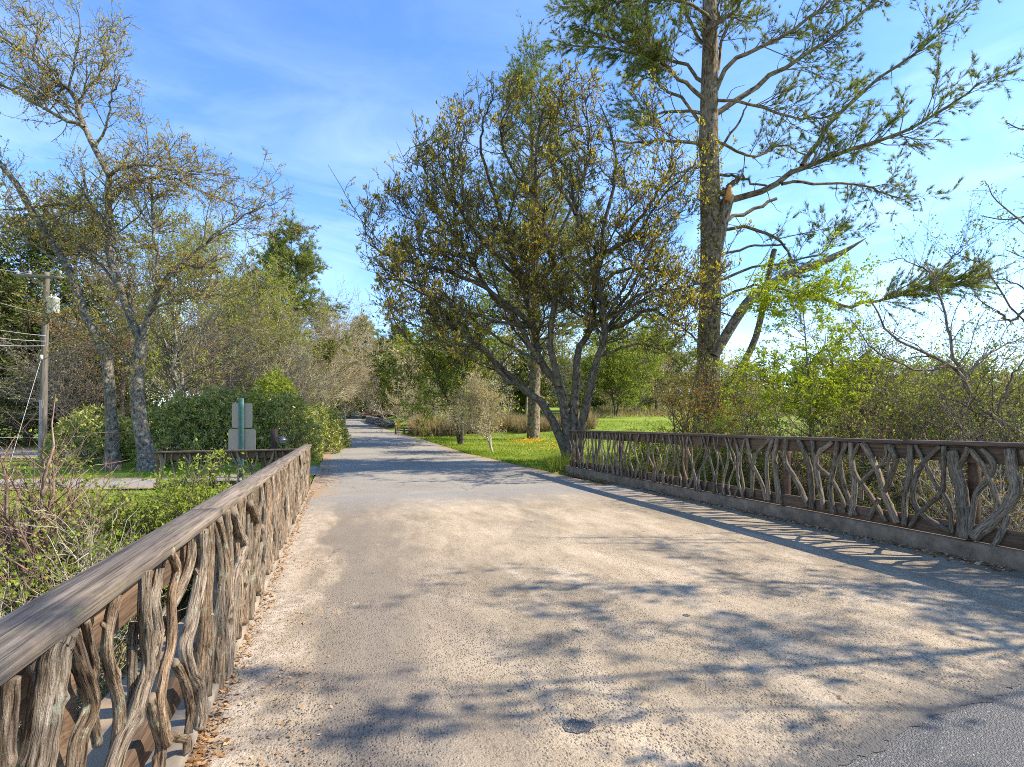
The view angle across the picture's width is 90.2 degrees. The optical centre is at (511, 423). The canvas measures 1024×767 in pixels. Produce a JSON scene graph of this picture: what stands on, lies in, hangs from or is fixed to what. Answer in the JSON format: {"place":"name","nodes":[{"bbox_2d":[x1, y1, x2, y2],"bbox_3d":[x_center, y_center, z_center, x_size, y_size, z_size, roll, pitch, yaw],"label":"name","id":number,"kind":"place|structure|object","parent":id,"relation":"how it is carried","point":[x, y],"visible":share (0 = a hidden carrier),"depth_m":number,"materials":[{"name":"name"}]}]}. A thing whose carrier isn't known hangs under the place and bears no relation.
{"place":"outdoors","nodes":[
{"label":"outdoors","id":0,"kind":"place"},
{"bbox_2d":[0,446,174,457],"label":"driveway","id":1,"kind":"structure","parent":0,"point":[33,454],"depth_m":27.04,"materials":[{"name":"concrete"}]},
{"bbox_2d":[0,466,318,489],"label":"path","id":2,"kind":"structure","parent":0,"point":[313,470],"depth_m":13.91,"materials":[{"name":"asphalt"}]},
{"bbox_2d":[86,412,605,766],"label":"road","id":3,"kind":"structure","parent":0,"point":[370,461],"depth_m":15.93,"materials":[{"name":"asphalt"}]},
{"bbox_2d":[185,484,1023,766],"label":"bridge deck","id":4,"kind":"structure","parent":3,"relation":"on","point":[576,642],"depth_m":3.78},
{"bbox_2d":[0,444,311,766],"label":"bridge railing","id":5,"kind":"object","parent":4,"relation":"on","point":[231,541],"visible":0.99,"depth_m":2.04,"materials":[{"name":"wood"}]},
{"bbox_2d":[185,489,315,766],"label":"leaf litter","id":6,"kind":"object","parent":4,"relation":"on","point":[195,759],"visible":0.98,"depth_m":2.71,"materials":[{"name":"plant"}]},
{"bbox_2d":[225,555,383,766],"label":"leaf litter","id":7,"kind":"object","parent":4,"relation":"on","point":[290,735],"visible":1,"depth_m":2.84,"materials":[{"name":"plant"}]},
{"bbox_2d":[563,719,595,733],"bbox_3d":[0.355,1.589,2.678,0.176,0.001,0.134,0,0,0],"label":"asphalt patch","id":8,"kind":"object","parent":4,"relation":"on","point":[576,726],"visible":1,"depth_m":2.67,"materials":[{"name":"asphalt"}]},
{"bbox_2d":[558,471,1016,571],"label":"leaf litter","id":9,"kind":"object","parent":4,"relation":"on","point":[923,551],"visible":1,"depth_m":7.51,"materials":[{"name":"plant"}]},
{"bbox_2d":[564,430,1023,571],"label":"bridge railing","id":10,"kind":"object","parent":4,"relation":"on","point":[967,534],"visible":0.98,"depth_m":7.32,"materials":[{"name":"wood"}]},
{"bbox_2d":[837,678,1023,766],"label":"fresh asphalt apron","id":11,"kind":"object","parent":3,"relation":"on","point":[985,734],"visible":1,"depth_m":2.57,"materials":[{"name":"asphalt"}]},
{"bbox_2d":[0,407,1023,735],"bbox_3d":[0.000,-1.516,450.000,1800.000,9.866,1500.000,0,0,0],"label":"ground","id":12,"kind":"structure","parent":0,"point":[520,435],"depth_m":30.15,"materials":[{"name":"plant"}]},
{"bbox_2d":[13,271,62,462],"bbox_3d":[-19.349,-2.262,20.912,1.966,7.948,0.449,0,0,0],"label":"utility pole","id":13,"kind":"object","parent":12,"relation":"on","point":[43,394],"visible":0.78,"depth_m":20.90,"materials":[{"name":"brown wood"}]},
{"bbox_2d":[0,238,114,442],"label":"hemlock tree","id":14,"kind":"object","parent":12,"relation":"on","point":[30,337],"visible":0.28,"depth_m":33.80,"materials":[{"name":"plant"}]},
{"bbox_2d":[0,541,138,739],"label":"bare shrub","id":15,"kind":"object","parent":12,"relation":"on","point":[16,583],"visible":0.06,"depth_m":4.44,"materials":[{"name":"green plant"}]},
{"bbox_2d":[0,466,143,686],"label":"bare shrub","id":16,"kind":"object","parent":12,"relation":"on","point":[34,569],"visible":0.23,"depth_m":4.98,"materials":[{"name":"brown plant"}]},
{"bbox_2d":[0,442,146,614],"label":"bare shrub","id":17,"kind":"object","parent":12,"relation":"on","point":[48,498],"visible":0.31,"depth_m":6.38,"materials":[{"name":"brown plant"}]},
{"bbox_2d":[0,388,160,603],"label":"bare shrub","id":18,"kind":"object","parent":12,"relation":"on","point":[11,525],"visible":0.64,"depth_m":6.17,"materials":[{"name":"brown plant"}]},
{"bbox_2d":[0,305,163,448],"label":"bare tree","id":19,"kind":"object","parent":12,"relation":"on","point":[59,393],"visible":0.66,"depth_m":29.61,"materials":[{"name":"brown plant"}]},
{"bbox_2d":[0,191,174,442],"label":"hemlock tree","id":20,"kind":"object","parent":12,"relation":"on","point":[30,264],"visible":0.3,"depth_m":33.90,"materials":[{"name":"plant"}]},
{"bbox_2d":[39,403,136,465],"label":"rhododendron","id":21,"kind":"object","parent":12,"relation":"on","point":[77,416],"visible":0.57,"depth_m":19.26,"materials":[{"name":"green plant"}]},
{"bbox_2d":[12,274,163,429],"bbox_3d":[-27.316,-4.427,35.083,9.730,11.857,8.843,0,0,0],"label":"spring tree","id":22,"kind":"object","parent":12,"relation":"on","point":[127,412],"visible":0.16,"depth_m":33.40,"materials":[{"name":"green plant"}]},
{"bbox_2d":[0,175,176,442],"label":"hemlock tree","id":23,"kind":"object","parent":12,"relation":"on","point":[65,286],"visible":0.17,"depth_m":35.07,"materials":[{"name":"plant"}]},
{"bbox_2d":[0,487,184,721],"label":"bare shrub","id":24,"kind":"object","parent":12,"relation":"on","point":[118,637],"visible":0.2,"depth_m":4.29,"materials":[{"name":"beige plant"}]},
{"bbox_2d":[2,589,189,743],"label":"dead stalks","id":25,"kind":"object","parent":12,"relation":"on","point":[179,615],"visible":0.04,"depth_m":6.25,"materials":[{"name":"plant"}]},
{"bbox_2d":[0,512,192,619],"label":"bush","id":26,"kind":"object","parent":12,"relation":"on","point":[61,562],"depth_m":7.66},
{"bbox_2d":[0,514,162,532],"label":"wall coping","id":27,"kind":"object","parent":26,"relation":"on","point":[68,523],"depth_m":7.81,"materials":[{"name":"concrete"}]},
{"bbox_2d":[14,212,184,418],"bbox_3d":[-24.008,-5.464,32.033,8.962,14.070,10.178,0,0,0],"label":"spring tree","id":28,"kind":"object","parent":12,"relation":"on","point":[123,383],"visible":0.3,"depth_m":30.91,"materials":[{"name":"green plant"}]},
{"bbox_2d":[0,479,202,643],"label":"green shrub","id":29,"kind":"object","parent":12,"relation":"on","point":[15,550],"visible":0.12,"depth_m":6.27,"materials":[{"name":"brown plant"}]},
{"bbox_2d":[1,479,238,649],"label":"undergrowth","id":30,"kind":"object","parent":12,"relation":"on","point":[110,515],"visible":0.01,"depth_m":8.10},
{"bbox_2d":[30,454,212,637],"bbox_3d":[-5.590,1.801,7.208,2.329,2.771,2.004,0,0,-11],"label":"green shrub","id":31,"kind":"object","parent":12,"relation":"on","point":[137,504],"visible":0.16,"depth_m":7.05,"materials":[{"name":"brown plant"}]},
{"bbox_2d":[88,416,168,461],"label":"rhododendron","id":32,"kind":"object","parent":12,"relation":"on","point":[125,443],"visible":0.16,"depth_m":20.16,"materials":[{"name":"green plant"}]},
{"bbox_2d":[0,0,321,471],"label":"lichen tree","id":33,"kind":"object","parent":12,"relation":"on","point":[144,444],"visible":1,"depth_m":16.48,"materials":[{"name":"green plant"}]},
{"bbox_2d":[0,434,321,502],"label":"grass","id":34,"kind":"structure","parent":12,"relation":"on","point":[145,472],"depth_m":16.43,"materials":[{"name":"plant"}]},
{"bbox_2d":[74,438,250,618],"bbox_3d":[-5.117,1.698,7.685,2.425,2.961,2.838,0,0,27],"label":"green shrub","id":35,"kind":"object","parent":12,"relation":"on","point":[178,488],"visible":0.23,"depth_m":7.36,"materials":[{"name":"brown plant"}]},
{"bbox_2d":[83,141,271,432],"bbox_3d":[-16.802,-5.662,25.298,8.599,14.374,9.338,0,0,0],"label":"spring tree","id":36,"kind":"object","parent":12,"relation":"on","point":[173,355],"visible":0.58,"depth_m":25.73,"materials":[{"name":"green plant"}]},
{"bbox_2d":[125,391,244,466],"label":"rhododendron","id":37,"kind":"object","parent":12,"relation":"on","point":[178,411],"visible":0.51,"depth_m":18.52,"materials":[{"name":"green plant"}]},
{"bbox_2d":[131,433,261,589],"bbox_3d":[-4.761,1.656,7.896,2.464,3.011,1.793,0,0,34],"label":"green shrub","id":38,"kind":"object","parent":12,"relation":"on","point":[199,500],"visible":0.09,"depth_m":7.81,"materials":[{"name":"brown plant"}]},
{"bbox_2d":[77,263,318,411],"bbox_3d":[-17.940,-4.086,30.030,12.479,11.125,9.716,0,0,-24],"label":"spring tree","id":39,"kind":"object","parent":12,"relation":"on","point":[202,348],"visible":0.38,"depth_m":29.75,"materials":[{"name":"green plant"}]},
{"bbox_2d":[143,216,302,394],"bbox_3d":[-21.364,-6.955,37.777,10.779,16.597,9.176,0,0,-38],"label":"spring tree","id":40,"kind":"object","parent":12,"relation":"on","point":[267,280],"visible":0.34,"depth_m":37.45,"materials":[{"name":"green plant"}]},
{"bbox_2d":[145,290,300,419],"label":"bare tree","id":41,"kind":"object","parent":12,"relation":"on","point":[230,377],"visible":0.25,"depth_m":32.89,"materials":[{"name":"brown plant"}]},
{"bbox_2d":[151,448,296,489],"bbox_3d":[-6.896,1.212,12.548,3.547,1.172,0.252,0,0,-7],"label":"wing railing","id":42,"kind":"object","parent":12,"relation":"on","point":[160,458],"visible":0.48,"depth_m":12.47,"materials":[{"name":"brown wood"}]},
{"bbox_2d":[169,380,279,462],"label":"rhododendron","id":43,"kind":"object","parent":12,"relation":"on","point":[229,400],"visible":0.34,"depth_m":19.78,"materials":[{"name":"green plant"}]},
{"bbox_2d":[116,221,348,393],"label":"spring tree","id":44,"kind":"object","parent":12,"relation":"on","point":[295,332],"visible":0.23,"depth_m":40.09,"materials":[{"name":"green plant"}]},
{"bbox_2d":[178,271,298,388],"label":"pine tree","id":45,"kind":"object","parent":12,"relation":"on","point":[220,316],"depth_m":56.27,"materials":[{"name":"green plant"}]},
{"bbox_2d":[228,398,255,476],"bbox_3d":[-7.514,0.399,14.155,0.759,2.200,0.101,0,0,0],"label":"road sign","id":46,"kind":"object","parent":12,"relation":"on","point":[240,437],"visible":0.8,"depth_m":14.20,"materials":[{"name":"metal"}]},
{"bbox_2d":[210,269,333,405],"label":"spring tree","id":47,"kind":"object","parent":12,"relation":"on","point":[283,322],"visible":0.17,"depth_m":45.09,"materials":[{"name":"green plant"}]},
{"bbox_2d":[244,363,299,441],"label":"rhododendron","id":48,"kind":"object","parent":12,"relation":"on","point":[283,382],"visible":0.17,"depth_m":25.29,"materials":[{"name":"green plant"}]},
{"bbox_2d":[271,429,286,462],"bbox_3d":[-6.833,0.824,14.956,0.455,1.324,0.238,0,0,0],"label":"bollard lamp","id":49,"kind":"object","parent":12,"relation":"on","point":[274,438],"visible":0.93,"depth_m":14.93,"materials":[{"name":"grey metal"}]},
{"bbox_2d":[247,388,325,460],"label":"rhododendron","id":50,"kind":"object","parent":12,"relation":"on","point":[304,423],"visible":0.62,"depth_m":20.47,"materials":[{"name":"green plant"}]},
{"bbox_2d":[202,207,377,415],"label":"pine tree","id":51,"kind":"object","parent":12,"relation":"on","point":[304,265],"visible":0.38,"depth_m":50.50,"materials":[{"name":"green plant"}]},
{"bbox_2d":[243,301,348,401],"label":"bare tree","id":52,"kind":"object","parent":12,"relation":"on","point":[316,367],"visible":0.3,"depth_m":44.13,"materials":[{"name":"beige plant"}]},
{"bbox_2d":[225,326,368,425],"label":"bare tree","id":53,"kind":"object","parent":12,"relation":"on","point":[295,373],"visible":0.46,"depth_m":37.08,"materials":[{"name":"beige plant"}]},
{"bbox_2d":[278,406,345,453],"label":"rhododendron","id":54,"kind":"object","parent":12,"relation":"on","point":[329,434],"visible":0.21,"depth_m":23.89,"materials":[{"name":"green plant"}]},
{"bbox_2d":[304,402,353,447],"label":"rhododendron","id":55,"kind":"object","parent":12,"relation":"on","point":[341,424],"visible":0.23,"depth_m":27.37,"materials":[{"name":"green plant"}]},
{"bbox_2d":[292,300,375,411],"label":"bare tree","id":56,"kind":"object","parent":12,"relation":"on","point":[343,395],"visible":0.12,"depth_m":57.38,"materials":[{"name":"beige plant"}]},
{"bbox_2d":[312,324,381,422],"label":"bare tree","id":57,"kind":"object","parent":12,"relation":"on","point":[345,402],"visible":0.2,"depth_m":78.04,"materials":[{"name":"beige plant"}]},
{"bbox_2d":[294,278,403,407],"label":"bare tree","id":58,"kind":"object","parent":12,"relation":"on","point":[331,333],"visible":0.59,"depth_m":52.42,"materials":[{"name":"beige plant"}]},
{"bbox_2d":[330,370,387,418],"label":"leafy tree","id":59,"kind":"object","parent":12,"relation":"on","point":[357,403],"visible":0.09,"depth_m":108.36,"materials":[{"name":"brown plant"}]},
{"bbox_2d":[335,309,384,415],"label":"pine tree","id":60,"kind":"object","parent":12,"relation":"on","point":[367,341],"visible":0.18,"depth_m":116.79,"materials":[{"name":"green plant"}]},
{"bbox_2d":[346,359,386,418],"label":"leaning tree","id":61,"kind":"object","parent":12,"relation":"on","point":[373,400],"visible":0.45,"depth_m":87.76,"materials":[{"name":"brown plant"}]},
{"bbox_2d":[365,416,394,427],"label":"stone wall","id":62,"kind":"structure","parent":12,"relation":"on","point":[371,419],"depth_m":73.48,"materials":[{"name":"stone"}]},
{"bbox_2d":[365,318,415,414],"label":"pine tree","id":63,"kind":"object","parent":12,"relation":"on","point":[392,338],"visible":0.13,"depth_m":110.25,"materials":[{"name":"green plant"}]},
{"bbox_2d":[375,376,448,432],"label":"bushy tree","id":64,"kind":"object","parent":12,"relation":"on","point":[397,400],"visible":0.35,"depth_m":49.98,"materials":[{"name":"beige plant"}]},
{"bbox_2d":[365,329,460,412],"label":"leafy tree","id":65,"kind":"object","parent":12,"relation":"on","point":[388,385],"visible":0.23,"depth_m":72.44,"materials":[{"name":"green plant"}]},
{"bbox_2d":[374,284,511,444],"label":"dark tree","id":66,"kind":"object","parent":12,"relation":"on","point":[436,364],"visible":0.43,"depth_m":29.53,"materials":[{"name":"green plant"}]},
{"bbox_2d":[434,354,519,452],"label":"tan tree","id":67,"kind":"object","parent":12,"relation":"on","point":[483,400],"visible":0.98,"depth_m":24.22,"materials":[{"name":"beige plant"}]},
{"bbox_2d":[404,409,600,436],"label":"dry brush","id":68,"kind":"object","parent":12,"relation":"on","point":[516,424],"visible":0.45,"depth_m":40.87,"materials":[{"name":"plant"}]},
{"bbox_2d":[0,301,1023,424],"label":"woods foliage","id":69,"kind":"object","parent":12,"relation":"on","point":[522,396],"visible":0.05,"depth_m":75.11,"materials":[{"name":"plant"}]},
{"bbox_2d":[2,290,1023,426],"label":"woods","id":70,"kind":"object","parent":12,"relation":"on","point":[546,382],"depth_m":72.38,"materials":[{"name":"plant"}]},
{"bbox_2d":[328,46,753,458],"bbox_3d":[1.004,-5.623,17.871,13.493,14.279,8.618,0,0,9],"label":"magnolia tree","id":71,"kind":"object","parent":12,"relation":"on","point":[519,272],"visible":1,"depth_m":17.32,"materials":[{"name":"green plant"}]},
{"bbox_2d":[447,8,645,437],"bbox_3d":[1.761,-12.812,35.126,13.474,27.702,14.288,0,0,36],"label":"pine tree","id":72,"kind":"object","parent":12,"relation":"on","point":[533,426],"visible":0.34,"depth_m":34.40,"materials":[{"name":"green plant"}]},
{"bbox_2d":[541,449,623,471],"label":"tall grass","id":73,"kind":"structure","parent":12,"relation":"on","point":[553,463],"depth_m":17.26,"materials":[{"name":"plant"}]},
{"bbox_2d":[556,291,683,416],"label":"dark tree","id":74,"kind":"object","parent":12,"relation":"on","point":[622,361],"visible":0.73,"depth_m":59.56,"materials":[{"name":"green plant"}]},
{"bbox_2d":[594,329,693,409],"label":"bare tree","id":75,"kind":"object","parent":12,"relation":"on","point":[656,384],"visible":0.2,"depth_m":69.27,"materials":[{"name":"green plant"}]},
{"bbox_2d":[606,418,695,474],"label":"green shrub","id":76,"kind":"object","parent":12,"relation":"on","point":[643,447],"visible":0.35,"depth_m":16.03,"materials":[{"name":"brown plant"}]},
{"bbox_2d":[613,306,696,410],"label":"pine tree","id":77,"kind":"object","parent":12,"relation":"on","point":[682,358],"visible":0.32,"depth_m":72.61,"materials":[{"name":"green plant"}]},
{"bbox_2d":[645,351,734,471],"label":"copper shrub","id":78,"kind":"object","parent":12,"relation":"on","point":[686,426],"visible":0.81,"depth_m":17.42,"materials":[{"name":"brown plant"}]},
{"bbox_2d":[649,408,759,481],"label":"green shrub","id":79,"kind":"object","parent":12,"relation":"on","point":[699,461],"visible":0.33,"depth_m":15.59,"materials":[{"name":"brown plant"}]},
{"bbox_2d":[399,420,1023,507],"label":"grass","id":80,"kind":"structure","parent":12,"relation":"on","point":[475,450],"depth_m":28.20,"materials":[{"name":"plant"}]},
{"bbox_2d":[662,425,782,489],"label":"green shrub","id":81,"kind":"object","parent":12,"relation":"on","point":[733,481],"visible":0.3,"depth_m":14.37,"materials":[{"name":"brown plant"}]},
{"bbox_2d":[671,341,789,434],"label":"green shrub","id":82,"kind":"object","parent":12,"relation":"on","point":[744,377],"visible":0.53,"depth_m":18.53,"materials":[{"name":"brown plant"}]},
{"bbox_2d":[682,392,783,485],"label":"copper shrub","id":83,"kind":"object","parent":12,"relation":"on","point":[720,395],"visible":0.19,"depth_m":16.71,"materials":[{"name":"green plant"}]},
{"bbox_2d":[697,406,846,494],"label":"green shrub","id":84,"kind":"object","parent":12,"relation":"on","point":[761,432],"visible":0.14,"depth_m":13.87,"materials":[{"name":"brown plant"}]},
{"bbox_2d":[536,0,1023,457],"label":"pine tree","id":85,"kind":"object","parent":12,"relation":"on","point":[716,217],"visible":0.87,"depth_m":19.45,"materials":[{"name":"green plant"}]},
{"bbox_2d":[719,378,875,497],"bbox_3d":[7.251,1.063,13.057,3.704,4.362,3.916,0,0,23],"label":"bare shrub","id":86,"kind":"object","parent":12,"relation":"on","point":[781,467],"visible":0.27,"depth_m":12.66,"materials":[{"name":"brown plant"}]},
{"bbox_2d":[578,403,1023,417],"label":"field brush","id":87,"kind":"object","parent":12,"relation":"on","point":[622,412],"visible":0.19,"depth_m":66.19,"materials":[{"name":"plant"}]},
{"bbox_2d":[589,447,1023,531],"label":"undergrowth","id":88,"kind":"object","parent":12,"relation":"on","point":[676,475],"visible":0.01,"depth_m":16.42,"materials":[{"name":"plant"}]},
{"bbox_2d":[709,227,958,456],"bbox_3d":[8.629,-1.371,14.583,5.446,8.082,5.415,0,0,0],"label":"lime sapling","id":89,"kind":"object","parent":12,"relation":"on","point":[764,300],"visible":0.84,"depth_m":14.19,"materials":[{"name":"green plant"}]},
{"bbox_2d":[721,271,980,487],"bbox_3d":[10.077,-0.937,15.361,6.320,6.956,6.417,0,0,0],"label":"shrub","id":90,"kind":"object","parent":12,"relation":"on","point":[884,344],"visible":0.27,"depth_m":14.79,"materials":[{"name":"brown plant"}]},
{"bbox_2d":[770,417,934,512],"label":"bare shrub","id":91,"kind":"object","parent":12,"relation":"on","point":[804,481],"visible":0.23,"depth_m":11.66,"materials":[{"name":"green plant"}]},
{"bbox_2d":[814,320,945,460],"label":"green shrub","id":92,"kind":"object","parent":12,"relation":"on","point":[916,358],"visible":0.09,"depth_m":18.72,"materials":[{"name":"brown plant"}]},
{"bbox_2d":[814,409,947,515],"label":"green shrub","id":93,"kind":"object","parent":12,"relation":"on","point":[899,494],"visible":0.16,"depth_m":10.79,"materials":[{"name":"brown plant"}]},
{"bbox_2d":[783,337,1002,507],"bbox_3d":[8.835,0.454,12.913,4.125,5.176,3.420,0,0,0],"label":"green shrub","id":94,"kind":"object","parent":12,"relation":"on","point":[851,414],"visible":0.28,"depth_m":12.49,"materials":[{"name":"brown plant"}]},
{"bbox_2d":[814,362,982,518],"bbox_3d":[9.377,0.808,11.538,4.281,4.640,3.367,0,0,41],"label":"bare shrub","id":95,"kind":"object","parent":12,"relation":"on","point":[881,430],"visible":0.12,"depth_m":11.84,"materials":[{"name":"green plant"}]},
{"bbox_2d":[781,296,1020,502],"bbox_3d":[10.228,-0.331,14.141,5.801,6.309,4.883,0,0,0],"label":"green shrub","id":96,"kind":"object","parent":12,"relation":"on","point":[879,370],"visible":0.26,"depth_m":13.91,"materials":[{"name":"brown plant"}]},
{"bbox_2d":[820,187,1023,438],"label":"arching tree","id":97,"kind":"object","parent":12,"relation":"on","point":[963,375],"visible":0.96,"depth_m":10.44,"materials":[{"name":"brown plant"}]},
{"bbox_2d":[836,307,1023,518],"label":"green shrub","id":98,"kind":"object","parent":12,"relation":"on","point":[932,416],"visible":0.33,"depth_m":11.72,"materials":[{"name":"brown plant"}]},
{"bbox_2d":[838,459,1023,529],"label":"bare shrub","id":99,"kind":"object","parent":12,"relation":"on","point":[927,496],"visible":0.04,"depth_m":9.53,"materials":[{"name":"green plant"}]},
{"bbox_2d":[863,417,1023,531],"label":"bare shrub","id":100,"kind":"object","parent":12,"relation":"on","point":[1018,524],"visible":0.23,"depth_m":9.03,"materials":[{"name":"beige plant"}]},
{"bbox_2d":[873,316,1023,483],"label":"green shrub","id":101,"kind":"object","parent":12,"relation":"on","point":[959,347],"visible":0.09,"depth_m":16.62,"materials":[{"name":"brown plant"}]},
{"bbox_2d":[874,248,1023,501],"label":"green shrub","id":102,"kind":"object","parent":12,"relation":"on","point":[997,389],"visible":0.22,"depth_m":12.52,"materials":[{"name":"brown plant"}]},
{"bbox_2d":[891,340,1023,529],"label":"bare shrub","id":103,"kind":"object","parent":12,"relation":"on","point":[962,429],"visible":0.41,"depth_m":9.88,"materials":[{"name":"brown plant"}]},
{"bbox_2d":[962,116,1023,278],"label":"overhanging tree","id":104,"kind":"object","parent":12,"relation":"on","point":[1010,212],"visible":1,"depth_m":7.19,"materials":[{"name":"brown plant"}]},
{"bbox_2d":[0,0,1023,410],"label":"sky","id":105,"kind":"structure","parent":0,"point":[315,84],"materials":[{"name":"blue"}]},
{"bbox_2d":[230,493,1023,766],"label":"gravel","id":106,"kind":"structure","parent":0,"point":[606,745],"depth_m":3.09,"materials":[{"name":"gravel"}]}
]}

